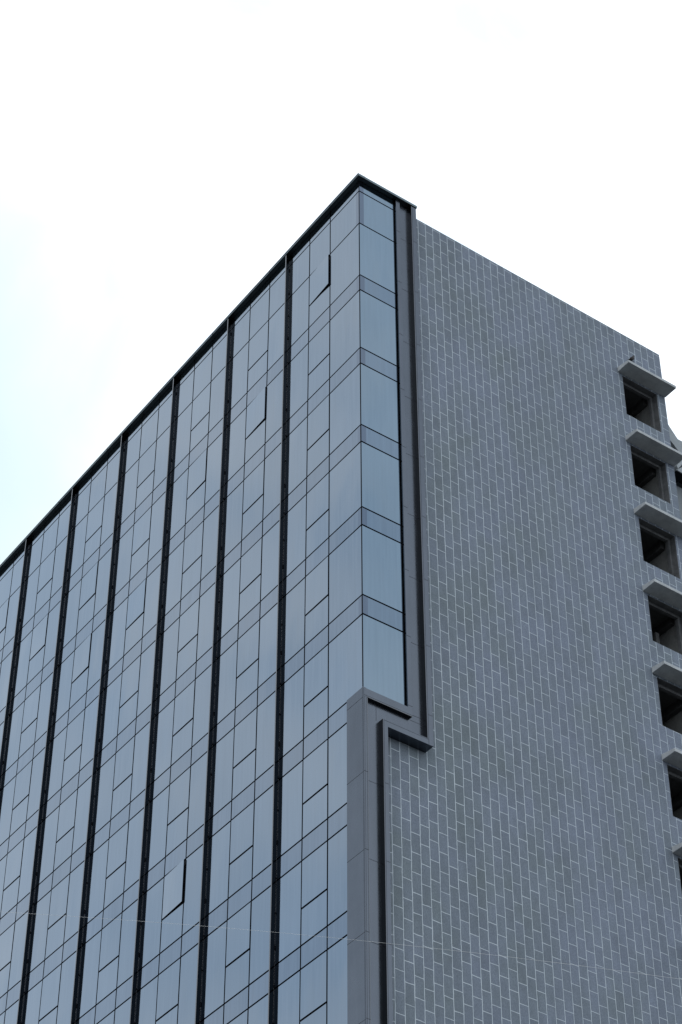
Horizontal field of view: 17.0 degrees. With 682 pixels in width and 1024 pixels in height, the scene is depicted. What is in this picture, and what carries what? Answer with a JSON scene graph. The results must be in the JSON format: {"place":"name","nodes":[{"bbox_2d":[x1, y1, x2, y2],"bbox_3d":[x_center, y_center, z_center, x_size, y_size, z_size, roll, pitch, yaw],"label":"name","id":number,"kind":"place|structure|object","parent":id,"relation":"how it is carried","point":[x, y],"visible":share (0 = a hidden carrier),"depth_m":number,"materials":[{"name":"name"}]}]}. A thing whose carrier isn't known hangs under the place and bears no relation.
{"place":"outdoors","nodes":[
{"label":"outdoors","id":0,"kind":"place"},
{"bbox_2d":[0,173,681,1023],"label":"office building","id":1,"kind":"structure","parent":0,"point":[340,585],"depth_m":75.91,"materials":[{"name":"grey glass"}]},
{"bbox_2d":[0,1012,5,1023],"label":"window","id":2,"kind":"structure","parent":1,"relation":"in","point":[2,1017],"depth_m":80.47,"materials":[{"name":"blue glass"}]},
{"bbox_2d":[0,599,8,631],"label":"window","id":3,"kind":"structure","parent":1,"relation":"in","point":[4,608],"depth_m":96.85,"materials":[{"name":"blue glass"}]},
{"bbox_2d":[0,923,14,969],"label":"window","id":4,"kind":"structure","parent":1,"relation":"in","point":[6,939],"depth_m":82.68,"materials":[{"name":"blue glass"}]},
{"bbox_2d":[4,839,23,889],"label":"window","id":5,"kind":"structure","parent":1,"relation":"in","point":[14,858],"depth_m":85.13,"materials":[{"name":"blue glass"}]},
{"bbox_2d":[13,760,32,808],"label":"window","id":6,"kind":"structure","parent":1,"relation":"in","point":[23,779],"depth_m":87.50,"materials":[{"name":"blue glass"}]},
{"bbox_2d":[21,685,40,732],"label":"window","id":7,"kind":"structure","parent":1,"relation":"in","point":[31,707],"depth_m":89.90,"materials":[{"name":"blue glass"}]},
{"bbox_2d":[30,614,47,659],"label":"window","id":8,"kind":"structure","parent":1,"relation":"in","point":[39,632],"depth_m":92.26,"materials":[{"name":"blue glass"}]},
{"bbox_2d":[37,549,55,592],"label":"window","id":9,"kind":"structure","parent":1,"relation":"in","point":[47,567],"depth_m":94.56,"materials":[{"name":"blue glass"}]},
{"bbox_2d":[39,964,61,1019],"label":"window","id":10,"kind":"structure","parent":1,"relation":"in","point":[51,984],"depth_m":77.93,"materials":[{"name":"blue glass"}]},
{"bbox_2d":[48,874,69,928],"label":"window","id":11,"kind":"structure","parent":1,"relation":"in","point":[59,895],"depth_m":80.31,"materials":[{"name":"blue glass"}]},
{"bbox_2d":[56,790,77,841],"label":"window","id":12,"kind":"structure","parent":1,"relation":"in","point":[67,812],"depth_m":82.68,"materials":[{"name":"blue glass"}]},
{"bbox_2d":[64,710,84,759],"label":"window","id":13,"kind":"structure","parent":1,"relation":"in","point":[74,738],"depth_m":85.08,"materials":[{"name":"blue glass"}]},
{"bbox_2d":[72,634,91,682],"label":"window","id":14,"kind":"structure","parent":1,"relation":"in","point":[82,653],"depth_m":87.44,"materials":[{"name":"blue glass"}]},
{"bbox_2d":[79,562,97,609],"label":"window","id":15,"kind":"structure","parent":1,"relation":"in","point":[88,586],"depth_m":89.82,"materials":[{"name":"blue glass"}]},
{"bbox_2d":[86,497,104,541],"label":"window","id":16,"kind":"structure","parent":1,"relation":"in","point":[95,516],"depth_m":92.13,"materials":[{"name":"blue glass"}]},
{"bbox_2d":[99,914,121,970],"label":"window","id":17,"kind":"structure","parent":1,"relation":"in","point":[111,934],"depth_m":75.47,"materials":[{"name":"blue glass"}]},
{"bbox_2d":[106,822,128,877],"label":"window","id":18,"kind":"structure","parent":1,"relation":"in","point":[117,852],"depth_m":77.84,"materials":[{"name":"blue glass"}]},
{"bbox_2d":[113,736,134,789],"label":"window","id":19,"kind":"structure","parent":1,"relation":"in","point":[125,756],"depth_m":80.22,"materials":[{"name":"blue glass"}]},
{"bbox_2d":[120,655,140,706],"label":"window","id":20,"kind":"structure","parent":1,"relation":"in","point":[130,677],"depth_m":82.60,"materials":[{"name":"blue glass"}]},
{"bbox_2d":[126,579,145,628],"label":"window","id":21,"kind":"structure","parent":1,"relation":"in","point":[136,601],"depth_m":84.99,"materials":[{"name":"blue glass"}]},
{"bbox_2d":[132,507,151,555],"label":"window","id":22,"kind":"structure","parent":1,"relation":"in","point":[141,534],"depth_m":87.37,"materials":[{"name":"blue glass"}]},
{"bbox_2d":[137,441,156,487],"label":"window","id":23,"kind":"structure","parent":1,"relation":"in","point":[147,461],"depth_m":89.66,"materials":[{"name":"blue glass"}]},
{"bbox_2d":[156,959,180,1019],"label":"window","id":24,"kind":"structure","parent":1,"relation":"in","point":[169,980],"depth_m":70.65,"materials":[{"name":"blue glass"}]},
{"bbox_2d":[162,859,184,918],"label":"window","id":25,"kind":"structure","parent":1,"relation":"in","point":[173,881],"depth_m":73.02,"materials":[{"name":"blue glass"}]},
{"bbox_2d":[168,767,190,824],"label":"window","id":26,"kind":"structure","parent":1,"relation":"in","point":[179,794],"depth_m":75.41,"materials":[{"name":"blue glass"}]},
{"bbox_2d":[173,680,194,735],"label":"window","id":27,"kind":"structure","parent":1,"relation":"in","point":[184,702],"depth_m":77.79,"materials":[{"name":"blue glass"}]},
{"bbox_2d":[178,599,199,651],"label":"window","id":28,"kind":"structure","parent":1,"relation":"in","point":[188,628],"depth_m":80.18,"materials":[{"name":"blue glass"}]},
{"bbox_2d":[183,522,203,572],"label":"window","id":29,"kind":"structure","parent":1,"relation":"in","point":[193,544],"depth_m":82.56,"materials":[{"name":"blue glass"}]},
{"bbox_2d":[187,449,206,498],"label":"window","id":30,"kind":"structure","parent":1,"relation":"in","point":[197,471],"depth_m":84.91,"materials":[{"name":"blue glass"}]},
{"bbox_2d":[191,383,210,430],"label":"window","id":31,"kind":"structure","parent":1,"relation":"in","point":[201,405],"depth_m":87.22,"materials":[{"name":"blue glass"}]},
{"bbox_2d":[226,902,250,965],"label":"window","id":32,"kind":"structure","parent":1,"relation":"in","point":[238,940],"depth_m":68.20,"materials":[{"name":"blue glass"}]},
{"bbox_2d":[230,802,254,863],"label":"window","id":33,"kind":"structure","parent":1,"relation":"in","point":[242,826],"depth_m":70.58,"materials":[{"name":"blue glass"}]},
{"bbox_2d":[233,708,256,766],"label":"window","id":34,"kind":"structure","parent":1,"relation":"in","point":[245,731],"depth_m":72.95,"materials":[{"name":"blue glass"}]},
{"bbox_2d":[237,621,259,677],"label":"window","id":35,"kind":"structure","parent":1,"relation":"in","point":[248,644],"depth_m":75.34,"materials":[{"name":"blue glass"}]},
{"bbox_2d":[240,538,261,592],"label":"window","id":36,"kind":"structure","parent":1,"relation":"in","point":[251,562],"depth_m":77.71,"materials":[{"name":"blue glass"}]},
{"bbox_2d":[243,461,264,513],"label":"window","id":37,"kind":"structure","parent":1,"relation":"in","point":[254,483],"depth_m":80.10,"materials":[{"name":"blue glass"}]},
{"bbox_2d":[246,387,265,438],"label":"window","id":38,"kind":"structure","parent":1,"relation":"in","point":[256,409],"depth_m":82.48,"materials":[{"name":"blue glass"}]},
{"bbox_2d":[248,321,268,369],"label":"window","id":39,"kind":"structure","parent":1,"relation":"in","point":[258,345],"depth_m":84.78,"materials":[{"name":"blue glass"}]},
{"bbox_2d":[300,951,326,1019],"bbox_3d":[-0.758,13.153,63.391,0.028,1.563,1.270,25,-47,-25],"label":"window","id":40,"kind":"structure","parent":1,"relation":"in","point":[313,992],"depth_m":63.36,"materials":[{"name":"blue glass"}]},
{"bbox_2d":[302,842,327,907],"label":"window","id":41,"kind":"structure","parent":1,"relation":"in","point":[315,867],"depth_m":65.73,"materials":[{"name":"blue glass"}]},
{"bbox_2d":[303,740,327,802],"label":"window","id":42,"kind":"structure","parent":1,"relation":"in","point":[315,767],"depth_m":68.11,"materials":[{"name":"blue glass"}]},
{"bbox_2d":[304,645,328,705],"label":"window","id":43,"kind":"structure","parent":1,"relation":"in","point":[316,670],"depth_m":70.50,"materials":[{"name":"blue glass"}]},
{"bbox_2d":[305,556,328,614],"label":"window","id":44,"kind":"structure","parent":1,"relation":"in","point":[317,582],"depth_m":72.86,"materials":[{"name":"blue glass"}]},
{"bbox_2d":[306,473,328,529],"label":"window","id":45,"kind":"structure","parent":1,"relation":"in","point":[318,497],"depth_m":75.25,"materials":[{"name":"blue glass"}]},
{"bbox_2d":[309,255,328,304],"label":"window","id":46,"kind":"structure","parent":1,"relation":"in","point":[319,279],"depth_m":82.30,"materials":[{"name":"blue glass"}]},
{"bbox_2d":[308,395,329,449],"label":"window","id":47,"kind":"structure","parent":1,"relation":"in","point":[318,420],"depth_m":77.63,"materials":[{"name":"blue glass"}]},
{"bbox_2d":[309,322,329,373],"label":"window","id":48,"kind":"structure","parent":1,"relation":"in","point":[319,346],"depth_m":80.00,"materials":[{"name":"blue glass"}]},
{"bbox_2d":[0,0,681,563],"label":"sky","id":49,"kind":"structure","parent":0,"point":[159,158],"materials":[{"name":"white"}]},
{"bbox_2d":[9,912,676,978],"bbox_3d":[-0.011,6.723,25.843,44.007,4.941,0.002,2,-41,-2],"label":"overhead cable","id":50,"kind":"object","parent":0,"point":[340,938],"visible":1,"depth_m":27.28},
{"bbox_2d":[668,425,681,519],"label":"building","id":51,"kind":"structure","parent":0,"point":[676,443],"depth_m":88.02,"materials":[{"name":"concrete"}]}
]}

